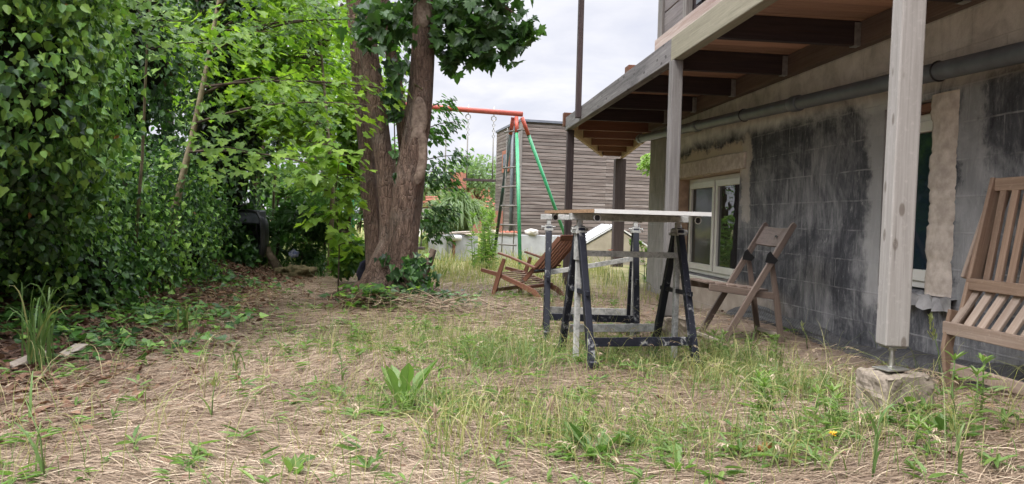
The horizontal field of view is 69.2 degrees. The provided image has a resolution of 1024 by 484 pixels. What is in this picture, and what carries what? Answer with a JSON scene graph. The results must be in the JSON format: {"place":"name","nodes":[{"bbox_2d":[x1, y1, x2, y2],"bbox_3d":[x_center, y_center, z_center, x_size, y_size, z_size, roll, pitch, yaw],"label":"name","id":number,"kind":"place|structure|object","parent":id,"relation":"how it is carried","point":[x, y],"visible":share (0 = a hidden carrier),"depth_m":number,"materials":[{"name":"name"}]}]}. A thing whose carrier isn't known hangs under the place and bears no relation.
{"place":"outdoors","nodes":[
{"label":"outdoors","id":0,"kind":"place"},
{"bbox_2d":[269,226,490,252],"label":"meadow grass","id":1,"kind":"structure","parent":0,"point":[362,233],"depth_m":23.57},
{"bbox_2d":[146,0,657,219],"label":"sky","id":2,"kind":"structure","parent":0,"point":[618,34],"materials":[{"name":"white"}]},
{"bbox_2d":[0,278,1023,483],"bbox_3d":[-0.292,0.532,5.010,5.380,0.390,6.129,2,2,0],"label":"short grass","id":3,"kind":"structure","parent":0,"point":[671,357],"depth_m":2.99,"materials":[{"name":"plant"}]},
{"bbox_2d":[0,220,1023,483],"bbox_3d":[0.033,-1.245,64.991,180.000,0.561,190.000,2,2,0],"label":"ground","id":4,"kind":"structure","parent":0,"point":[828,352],"depth_m":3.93,"materials":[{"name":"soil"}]},
{"bbox_2d":[1,351,45,369],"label":"plank","id":5,"kind":"object","parent":4,"relation":"on","point":[23,360],"visible":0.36,"depth_m":3.57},
{"bbox_2d":[3,422,47,478],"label":"grass clump","id":6,"kind":"object","parent":4,"relation":"on","point":[31,448],"visible":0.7,"depth_m":2.14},
{"bbox_2d":[15,372,51,482],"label":"grass stalk","id":7,"kind":"object","parent":4,"relation":"on","point":[41,465],"depth_m":2.12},
{"bbox_2d":[0,279,83,369],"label":"long leaved clump","id":8,"kind":"object","parent":4,"relation":"on","point":[43,327],"visible":0.85,"depth_m":3.60,"materials":[{"name":"green plant"}]},
{"bbox_2d":[60,343,87,357],"bbox_3d":[-2.322,0.575,3.915,0.070,0.050,0.192,1,2,0],"label":"plank","id":9,"kind":"object","parent":4,"relation":"on","point":[78,347],"visible":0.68,"depth_m":3.93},
{"bbox_2d":[0,0,159,301],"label":"ivy hedge","id":10,"kind":"object","parent":4,"relation":"on","point":[46,74],"visible":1,"depth_m":3.95,"materials":[{"name":"green plant"}]},
{"bbox_2d":[0,295,236,361],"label":"creeping ivy","id":11,"kind":"object","parent":4,"relation":"on","point":[59,329],"visible":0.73,"depth_m":4.18,"materials":[{"name":"green plant"}]},
{"bbox_2d":[0,119,248,312],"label":"ivy bank","id":12,"kind":"structure","parent":4,"relation":"on","point":[110,268],"depth_m":6.17,"materials":[{"name":"green plant"}]},
{"bbox_2d":[69,0,201,166],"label":"ivy clad trunk","id":13,"kind":"object","parent":4,"relation":"on","point":[156,106],"visible":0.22,"depth_m":8.19,"materials":[{"name":"green plant"}]},
{"bbox_2d":[0,285,294,340],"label":"creeping ivy","id":14,"kind":"object","parent":4,"relation":"on","point":[146,315],"visible":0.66,"depth_m":5.17,"materials":[{"name":"green plant"}]},
{"bbox_2d":[85,0,229,252],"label":"maple sapling","id":15,"kind":"object","parent":4,"relation":"on","point":[145,22],"visible":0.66,"depth_m":5.46,"materials":[{"name":"green plant"}]},
{"bbox_2d":[0,254,333,447],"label":"leaf litter","id":16,"kind":"object","parent":4,"relation":"on","point":[83,324],"visible":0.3,"depth_m":4.22,"materials":[{"name":"plant"}]},
{"bbox_2d":[150,0,204,120],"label":"garden tree","id":17,"kind":"object","parent":4,"relation":"on","point":[173,79],"visible":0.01,"depth_m":14.77,"materials":[{"name":"green plant"}]},
{"bbox_2d":[161,300,200,330],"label":"long leaved clump","id":18,"kind":"object","parent":4,"relation":"on","point":[184,319],"visible":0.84,"depth_m":4.89,"materials":[{"name":"green plant"}]},
{"bbox_2d":[196,371,221,417],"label":"seed stalk","id":19,"kind":"object","parent":4,"relation":"on","point":[215,379],"visible":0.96,"depth_m":2.82,"materials":[{"name":"green plant"}]},
{"bbox_2d":[159,0,285,250],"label":"ivy clad trunk","id":20,"kind":"object","parent":4,"relation":"on","point":[237,190],"visible":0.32,"depth_m":9.53,"materials":[{"name":"green plant"}]},
{"bbox_2d":[145,0,302,163],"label":"garden tree","id":21,"kind":"object","parent":4,"relation":"on","point":[166,110],"visible":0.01,"depth_m":15.40,"materials":[{"name":"green plant"}]},
{"bbox_2d":[193,197,262,268],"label":"shrub","id":22,"kind":"object","parent":4,"relation":"on","point":[248,255],"visible":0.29,"depth_m":9.27,"materials":[{"name":"green plant"}]},
{"bbox_2d":[156,262,304,304],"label":"creeping ivy","id":23,"kind":"object","parent":4,"relation":"on","point":[231,276],"visible":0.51,"depth_m":7.54,"materials":[{"name":"green plant"}]},
{"bbox_2d":[217,351,245,373],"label":"long leaved clump","id":24,"kind":"object","parent":4,"relation":"on","point":[236,361],"visible":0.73,"depth_m":3.81,"materials":[{"name":"green plant"}]},
{"bbox_2d":[160,0,337,64],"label":"maple tree","id":25,"kind":"object","parent":4,"relation":"on","point":[188,13],"visible":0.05,"depth_m":12.46,"materials":[{"name":"green plant"}]},
{"bbox_2d":[236,202,268,257],"bbox_3d":[-3.403,-0.124,9.703,0.511,0.780,0.356,2,2,20],"label":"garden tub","id":26,"kind":"object","parent":4,"relation":"on","point":[256,217],"visible":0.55,"depth_m":9.59,"materials":[{"name":"black plastic"}]},
{"bbox_2d":[266,243,281,267],"bbox_3d":[-3.134,0.199,9.727,0.289,0.423,0.117,2,2,12],"label":"leaning stump","id":27,"kind":"object","parent":4,"relation":"on","point":[274,261],"visible":0.64,"depth_m":9.69,"materials":[{"name":"brown wood"}]},
{"bbox_2d":[174,3,385,207],"bbox_3d":[-6.160,-4.314,19.035,5.850,8.933,4.931,2,2,0],"label":"garden tree","id":28,"kind":"object","parent":4,"relation":"on","point":[286,149],"visible":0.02,"depth_m":18.92,"materials":[{"name":"green plant"}]},
{"bbox_2d":[142,0,421,274],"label":"maple sapling","id":29,"kind":"object","parent":4,"relation":"on","point":[257,86],"visible":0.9,"depth_m":6.74,"materials":[{"name":"green plant"}]},
{"bbox_2d":[240,163,328,244],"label":"shrub","id":30,"kind":"object","parent":4,"relation":"on","point":[285,195],"visible":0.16,"depth_m":12.58,"materials":[{"name":"green plant"}]},
{"bbox_2d":[215,0,355,271],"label":"maple sapling","id":31,"kind":"object","parent":4,"relation":"on","point":[313,112],"visible":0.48,"depth_m":8.80,"materials":[{"name":"green plant"}]},
{"bbox_2d":[164,0,407,241],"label":"maple sapling","id":32,"kind":"object","parent":4,"relation":"on","point":[338,67],"visible":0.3,"depth_m":9.42,"materials":[{"name":"green plant"}]},
{"bbox_2d":[281,454,304,474],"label":"dock plant","id":33,"kind":"object","parent":4,"relation":"on","point":[289,464],"visible":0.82,"depth_m":2.23,"materials":[{"name":"green plant"}]},
{"bbox_2d":[236,198,351,264],"bbox_3d":[-3.248,-0.102,10.115,1.923,1.012,1.391,2,2,24],"label":"shrub","id":34,"kind":"object","parent":4,"relation":"on","point":[285,220],"visible":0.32,"depth_m":9.79,"materials":[{"name":"green plant"}]},
{"bbox_2d":[273,264,316,278],"bbox_3d":[-2.780,0.413,9.527,0.555,0.256,0.316,1,2,-9],"label":"mossy log","id":35,"kind":"object","parent":4,"relation":"on","point":[291,270],"visible":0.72,"depth_m":9.45,"materials":[{"name":"brown wood"}]},
{"bbox_2d":[280,243,331,276],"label":"shrub","id":36,"kind":"object","parent":4,"relation":"on","point":[315,258],"visible":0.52,"depth_m":9.99,"materials":[{"name":"green plant"}]},
{"bbox_2d":[287,186,361,266],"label":"shrub","id":37,"kind":"object","parent":4,"relation":"on","point":[302,239],"visible":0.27,"depth_m":10.21,"materials":[{"name":"green plant"}]},
{"bbox_2d":[257,0,403,249],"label":"maple tree","id":38,"kind":"object","parent":4,"relation":"on","point":[333,37],"visible":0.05,"depth_m":13.37,"materials":[{"name":"green plant"}]},
{"bbox_2d":[291,130,376,298],"bbox_3d":[-1.492,-0.218,6.312,0.618,1.455,0.847,3,2,34],"label":"maple seedling","id":39,"kind":"object","parent":4,"relation":"on","point":[332,161],"visible":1,"depth_m":6.34,"materials":[{"name":"green plant"}]},
{"bbox_2d":[264,36,408,221],"bbox_3d":[-5.337,-3.811,21.462,4.960,7.822,4.615,0,2,-33],"label":"garden tree","id":40,"kind":"object","parent":4,"relation":"on","point":[358,198],"visible":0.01,"depth_m":21.50,"materials":[{"name":"green plant"}]},
{"bbox_2d":[320,94,359,235],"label":"shrub","id":41,"kind":"object","parent":4,"relation":"on","point":[348,144],"visible":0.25,"depth_m":9.51,"materials":[{"name":"green plant"}]},
{"bbox_2d":[326,234,364,281],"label":"shrub","id":42,"kind":"object","parent":4,"relation":"on","point":[349,265],"visible":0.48,"depth_m":8.39,"materials":[{"name":"green plant"}]},
{"bbox_2d":[300,137,397,233],"bbox_3d":[-6.802,-2.748,33.769,5.124,4.979,4.338,3,2,42],"label":"garden tree","id":43,"kind":"object","parent":4,"relation":"on","point":[360,213],"visible":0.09,"depth_m":33.87,"materials":[{"name":"green plant"}]},
{"bbox_2d":[287,282,418,312],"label":"creeping ivy","id":44,"kind":"object","parent":4,"relation":"on","point":[380,289],"visible":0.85,"depth_m":6.24,"materials":[{"name":"green plant"}]},
{"bbox_2d":[356,260,364,279],"bbox_3d":[-1.567,0.343,8.118,0.285,0.332,0.068,2,2,0],"label":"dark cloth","id":45,"kind":"object","parent":4,"relation":"on","point":[360,270],"visible":0.23,"depth_m":8.11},
{"bbox_2d":[258,233,477,278],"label":"meadow grass","id":46,"kind":"structure","parent":4,"relation":"on","point":[446,255],"depth_m":11.46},
{"bbox_2d":[296,286,443,314],"bbox_3d":[-1.202,0.483,6.277,1.387,0.225,0.852,2,2,0],"label":"brushwood","id":47,"kind":"object","parent":4,"relation":"on","point":[360,300],"visible":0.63,"depth_m":6.29,"materials":[{"name":"brown plant"}]},
{"bbox_2d":[391,390,413,418],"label":"leafy weed","id":48,"kind":"object","parent":4,"relation":"on","point":[406,404],"visible":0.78,"depth_m":2.92,"materials":[{"name":"green plant"}]},
{"bbox_2d":[381,359,437,407],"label":"dock plant","id":49,"kind":"object","parent":4,"relation":"on","point":[392,377],"visible":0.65,"depth_m":3.01,"materials":[{"name":"green plant"}]},
{"bbox_2d":[422,248,436,282],"bbox_3d":[-0.806,0.318,7.018,0.172,0.522,0.093,2,2,0],"label":"broken stake","id":50,"kind":"object","parent":4,"relation":"on","point":[432,252],"visible":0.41,"depth_m":6.98,"materials":[{"name":"brown wood"}]},
{"bbox_2d":[317,0,546,304],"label":"maple tree","id":51,"kind":"object","parent":4,"relation":"on","point":[479,34],"visible":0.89,"depth_m":6.91,"materials":[{"name":"green plant"}]},
{"bbox_2d":[374,51,441,304],"bbox_3d":[-0.963,-0.606,6.791,0.780,2.583,0.443,2,2,28],"label":"ivy vine","id":52,"kind":"object","parent":51,"relation":"attached to","point":[393,70],"visible":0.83,"depth_m":6.81,"materials":[{"name":"green plant"}]},
{"bbox_2d":[423,171,442,199],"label":"garden tree","id":53,"kind":"object","parent":4,"relation":"on","point":[427,188],"visible":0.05,"depth_m":60.58,"materials":[{"name":"green plant"}]},
{"bbox_2d":[427,403,440,449],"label":"seed stalk","id":54,"kind":"object","parent":4,"relation":"on","point":[435,410],"visible":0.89,"depth_m":2.47,"materials":[{"name":"plant"}]},
{"bbox_2d":[396,93,472,247],"bbox_3d":[-1.083,-0.722,9.611,1.209,2.416,0.965,2,2,0],"label":"cherry tree","id":55,"kind":"object","parent":4,"relation":"on","point":[437,222],"visible":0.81,"depth_m":9.53,"materials":[{"name":"green plant"}]},
{"bbox_2d":[333,288,540,320],"bbox_3d":[-0.661,0.507,6.330,1.913,0.214,1.162,2,2,0],"label":"twig heap","id":56,"kind":"object","parent":4,"relation":"on","point":[440,305],"visible":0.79,"depth_m":6.25,"materials":[{"name":"brown twig"}]},
{"bbox_2d":[40,259,836,349],"bbox_3d":[-3.026,0.293,8.253,10.795,0.576,6.804,2,2,0],"label":"mown straw","id":57,"kind":"object","parent":4,"relation":"on","point":[345,317],"visible":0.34,"depth_m":6.13,"materials":[{"name":"plant"}]},
{"bbox_2d":[387,286,491,310],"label":"creeping ivy","id":58,"kind":"object","parent":4,"relation":"on","point":[440,293],"visible":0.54,"depth_m":6.59,"materials":[{"name":"green plant"}]},
{"bbox_2d":[342,377,542,464],"bbox_3d":[-0.186,0.603,2.505,0.736,0.245,0.521,2,2,16],"label":"grass clump","id":59,"kind":"object","parent":4,"relation":"on","point":[461,423],"visible":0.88,"depth_m":2.51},
{"bbox_2d":[419,172,481,235],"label":"brick house","id":60,"kind":"structure","parent":4,"relation":"on","point":[463,175],"depth_m":33.39,"materials":[{"name":"red brick"}]},
{"bbox_2d":[338,102,563,268],"bbox_3d":[-0.799,-0.952,12.954,4.596,2.812,1.872,1,2,-12],"label":"swing frame","id":61,"kind":"object","parent":4,"relation":"on","point":[516,114],"visible":0.45,"depth_m":13.07,"materials":[{"name":"red paint"}]},
{"bbox_2d":[463,105,496,181],"bbox_3d":[-0.552,-1.720,12.978,0.582,1.321,0.054,1,2,-16],"label":"trapeze bar","id":62,"kind":"object","parent":61,"relation":"hanging from","point":[480,180],"visible":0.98,"depth_m":13.00,"materials":[{"name":"metal"}]},
{"bbox_2d":[499,128,522,252],"bbox_3d":[-0.031,-0.927,13.179,0.070,2.228,0.577,0,2,-34],"label":"rope ladder","id":63,"kind":"object","parent":61,"relation":"hanging from","point":[504,205],"visible":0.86,"depth_m":13.24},
{"bbox_2d":[426,231,477,260],"bbox_3d":[-1.247,0.113,14.462,1.264,0.675,1.148,1,2,-30],"label":"garden box","id":64,"kind":"object","parent":4,"relation":"on","point":[460,240],"visible":0.46,"depth_m":14.18,"materials":[{"name":"white plastic"}]},
{"bbox_2d":[422,188,499,234],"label":"willowy shrub","id":65,"kind":"object","parent":4,"relation":"on","point":[464,204],"visible":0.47,"depth_m":16.17,"materials":[{"name":"green plant"}]},
{"bbox_2d":[435,147,496,220],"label":"garden tree","id":66,"kind":"object","parent":4,"relation":"on","point":[479,167],"visible":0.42,"depth_m":43.19,"materials":[{"name":"green plant"}]},
{"bbox_2d":[466,206,500,269],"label":"goldenrod plant","id":67,"kind":"object","parent":4,"relation":"on","point":[491,217],"visible":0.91,"depth_m":11.94,"materials":[{"name":"green plant"}]},
{"bbox_2d":[0,292,1011,483],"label":"scattered leaves","id":68,"kind":"object","parent":4,"relation":"on","point":[320,431],"visible":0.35,"depth_m":2.84,"materials":[{"name":"brown plant"}]},
{"bbox_2d":[430,331,583,380],"bbox_3d":[-0.038,0.603,4.120,0.928,0.232,0.932,0,2,-39],"label":"grass clump","id":69,"kind":"object","parent":4,"relation":"on","point":[520,348],"visible":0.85,"depth_m":4.07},
{"bbox_2d":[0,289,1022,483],"bbox_3d":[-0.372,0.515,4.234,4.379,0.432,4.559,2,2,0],"label":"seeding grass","id":70,"kind":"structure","parent":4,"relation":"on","point":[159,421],"depth_m":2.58,"materials":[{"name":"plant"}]},
{"bbox_2d":[0,294,1023,483],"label":"mown straw","id":71,"kind":"object","parent":4,"relation":"on","point":[197,477],"visible":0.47,"depth_m":2.60,"materials":[{"name":"plant"}]},
{"bbox_2d":[0,284,1023,483],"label":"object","id":72,"kind":"object","parent":4,"relation":"on","point":[719,476],"visible":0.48,"depth_m":2.65,"materials":[{"name":"green plant"}]},
{"bbox_2d":[0,276,1023,483],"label":"long grass","id":73,"kind":"structure","parent":4,"relation":"on","point":[686,410],"depth_m":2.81,"materials":[{"name":"plant"}]},
{"bbox_2d":[352,243,694,305],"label":"meadow grass","id":74,"kind":"structure","parent":4,"relation":"on","point":[467,269],"depth_m":10.29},
{"bbox_2d":[481,235,572,298],"bbox_3d":[0.202,0.252,7.825,0.935,0.685,0.604,2,2,31],"label":"deck chair","id":75,"kind":"object","parent":4,"relation":"on","point":[560,252],"visible":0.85,"depth_m":7.69,"materials":[{"name":"brown wood"}]},
{"bbox_2d":[477,385,613,451],"bbox_3d":[0.089,0.631,2.785,0.421,0.211,0.726,1,2,-26],"label":"grass clump","id":76,"kind":"object","parent":4,"relation":"on","point":[537,431],"visible":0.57,"depth_m":2.68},
{"bbox_2d":[491,232,600,260],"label":"retaining wall","id":77,"kind":"structure","parent":4,"relation":"on","point":[536,243],"depth_m":14.94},
{"bbox_2d":[494,119,650,243],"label":"garden shed","id":78,"kind":"structure","parent":4,"relation":"on","point":[593,171],"depth_m":18.32,"materials":[{"name":"grey brown timber cladding"},{"name":"dark roofing felt"}]},
{"bbox_2d":[574,407,595,435],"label":"leafy weed","id":79,"kind":"object","parent":4,"relation":"on","point":[584,422],"visible":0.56,"depth_m":2.75,"materials":[{"name":"green plant"}]},
{"bbox_2d":[541,214,642,339],"bbox_3d":[0.568,0.261,5.369,0.744,0.906,0.540,2,2,1],"label":"trestle","id":80,"kind":"object","parent":4,"relation":"on","point":[631,313],"visible":0.8,"depth_m":5.29,"materials":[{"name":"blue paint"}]},
{"bbox_2d":[562,420,623,458],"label":"dock plant","id":81,"kind":"object","parent":4,"relation":"on","point":[576,432],"visible":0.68,"depth_m":2.50,"materials":[{"name":"green plant"}]},
{"bbox_2d":[586,223,646,264],"bbox_3d":[1.927,0.046,14.927,1.343,0.831,1.120,1,2,-8],"label":"cold frame","id":82,"kind":"object","parent":4,"relation":"on","point":[602,242],"visible":0.42,"depth_m":14.38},
{"bbox_2d":[556,213,702,371],"bbox_3d":[0.693,0.297,4.450,0.744,0.918,0.690,1,2,-12],"label":"trestle","id":83,"kind":"object","parent":4,"relation":"on","point":[676,264],"visible":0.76,"depth_m":4.39,"materials":[{"name":"black metal"}]},
{"bbox_2d":[545,209,711,223],"bbox_3d":[0.659,-0.153,4.517,0.679,0.068,1.022,1,2,-12],"label":"board","id":84,"kind":"object","parent":83,"relation":"on","point":[696,216],"visible":0.84,"depth_m":4.06,"materials":[{"name":"grey laminate"}]},
{"bbox_2d":[628,239,646,287],"bbox_3d":[1.700,0.288,9.939,0.353,0.681,0.282,2,2,0],"label":"leafy sprout","id":85,"kind":"object","parent":4,"relation":"on","point":[641,244],"visible":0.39,"depth_m":9.88,"materials":[{"name":"green plant"}]},
{"bbox_2d":[636,153,649,175],"bbox_3d":[2.864,-0.593,13.465,1.163,2.253,1.049,2,2,0],"label":"hanging branch tree","id":86,"kind":"object","parent":4,"relation":"on","point":[645,163],"visible":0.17,"depth_m":13.56,"materials":[{"name":"green plant"}]},
{"bbox_2d":[654,315,687,336],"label":"footing block","id":87,"kind":"structure","parent":4,"relation":"on","point":[682,326],"depth_m":5.38,"materials":[{"name":"concrete"}]},
{"bbox_2d":[659,443,696,472],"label":"dock plant","id":88,"kind":"object","parent":4,"relation":"on","point":[677,455],"visible":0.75,"depth_m":2.33,"materials":[{"name":"green plant"}]},
{"bbox_2d":[669,349,750,384],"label":"grass clump","id":89,"kind":"object","parent":4,"relation":"on","point":[692,372],"visible":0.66,"depth_m":3.75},
{"bbox_2d":[704,328,727,353],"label":"leafy weed","id":90,"kind":"object","parent":4,"relation":"on","point":[723,332],"visible":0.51,"depth_m":4.75,"materials":[{"name":"green plant"}]},
{"bbox_2d":[653,326,819,371],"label":"grass clump","id":91,"kind":"object","parent":4,"relation":"on","point":[738,355],"visible":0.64,"depth_m":4.37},
{"bbox_2d":[690,222,796,345],"bbox_3d":[1.632,0.307,5.321,0.637,0.912,0.436,1,2,-8],"label":"folding chair","id":92,"kind":"object","parent":4,"relation":"on","point":[777,238],"visible":0.86,"depth_m":5.18,"materials":[{"name":"brown wood"}]},
{"bbox_2d":[744,369,784,416],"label":"leafy weed","id":93,"kind":"object","parent":4,"relation":"on","point":[765,381],"visible":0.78,"depth_m":2.92,"materials":[{"name":"green plant"}]},
{"bbox_2d":[679,346,858,411],"bbox_3d":[1.235,0.604,3.337,0.884,0.226,0.956,0,2,-43],"label":"grass clump","id":94,"kind":"object","parent":4,"relation":"on","point":[802,385],"visible":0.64,"depth_m":3.26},
{"bbox_2d":[726,407,853,477],"bbox_3d":[0.870,0.629,2.336,0.294,0.203,0.387,0,2,-41],"label":"grass clump","id":95,"kind":"object","parent":4,"relation":"on","point":[792,450],"visible":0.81,"depth_m":2.26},
{"bbox_2d":[803,382,853,424],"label":"leafy weed","id":96,"kind":"object","parent":4,"relation":"on","point":[832,388],"visible":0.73,"depth_m":2.70,"materials":[{"name":"green plant"}]},
{"bbox_2d":[646,0,1023,364],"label":"house","id":97,"kind":"structure","parent":4,"relation":"on","point":[815,174],"depth_m":5.07,"materials":[{"name":"grey concrete block"},{"name":"plaster"},{"name":"timber"}]},
{"bbox_2d":[688,173,739,278],"bbox_3d":[2.135,-0.163,7.722,0.084,1.041,1.585,1,2,-6],"label":"window","id":98,"kind":"structure","parent":97,"relation":"in","point":[712,243],"depth_m":7.68,"materials":[{"name":"white plastic"}]},
{"bbox_2d":[636,41,1023,142],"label":"drain pipe","id":99,"kind":"object","parent":97,"relation":"attached to","point":[987,60],"visible":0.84,"depth_m":4.70,"materials":[{"name":"grey plastic"}]},
{"bbox_2d":[912,114,932,287],"bbox_3d":[2.490,-0.242,4.409,0.084,1.040,0.540,1,2,-6],"label":"window","id":100,"kind":"structure","parent":97,"relation":"in","point":[926,124],"depth_m":4.46,"materials":[{"name":"glass"}]},
{"bbox_2d":[725,305,1023,391],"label":"drainage membrane","id":101,"kind":"object","parent":4,"relation":"on","point":[766,315],"visible":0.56,"depth_m":4.65,"materials":[{"name":"plastic"}]},
{"bbox_2d":[864,404,897,482],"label":"grass stalk","id":102,"kind":"object","parent":4,"relation":"on","point":[876,451],"depth_m":2.17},
{"bbox_2d":[855,367,934,416],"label":"footing block","id":103,"kind":"structure","parent":4,"relation":"on","point":[868,379],"depth_m":2.74,"materials":[{"name":"concrete"}]},
{"bbox_2d":[562,0,985,371],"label":"timber deck","id":104,"kind":"structure","parent":103,"relation":"on","point":[722,52],"depth_m":4.84,"materials":[{"name":"wood"}]},
{"bbox_2d":[877,396,934,413],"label":"dock plant","id":105,"kind":"object","parent":4,"relation":"on","point":[907,399],"visible":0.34,"depth_m":2.66,"materials":[{"name":"green plant"}]},
{"bbox_2d":[902,413,943,462],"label":"leafy weed","id":106,"kind":"object","parent":4,"relation":"on","point":[919,436],"visible":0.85,"depth_m":2.30,"materials":[{"name":"green plant"}]},
{"bbox_2d":[927,312,948,388],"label":"seed stalk","id":107,"kind":"object","parent":4,"relation":"on","point":[930,315],"visible":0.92,"depth_m":3.35,"materials":[{"name":"green plant"}]},
{"bbox_2d":[912,413,980,437],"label":"dock plant","id":108,"kind":"object","parent":4,"relation":"on","point":[938,420],"visible":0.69,"depth_m":2.37,"materials":[{"name":"green plant"}]},
{"bbox_2d":[940,404,964,480],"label":"grass stalk","id":109,"kind":"object","parent":4,"relation":"on","point":[953,426],"depth_m":2.12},
{"bbox_2d":[941,349,1002,421],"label":"leafy weed","id":110,"kind":"object","parent":4,"relation":"on","point":[982,369],"visible":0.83,"depth_m":2.54,"materials":[{"name":"green plant"}]},
{"bbox_2d":[941,176,1023,395],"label":"slatted chair","id":111,"kind":"object","parent":4,"relation":"on","point":[977,270],"visible":0.97,"depth_m":3.43,"materials":[{"name":"wood"}]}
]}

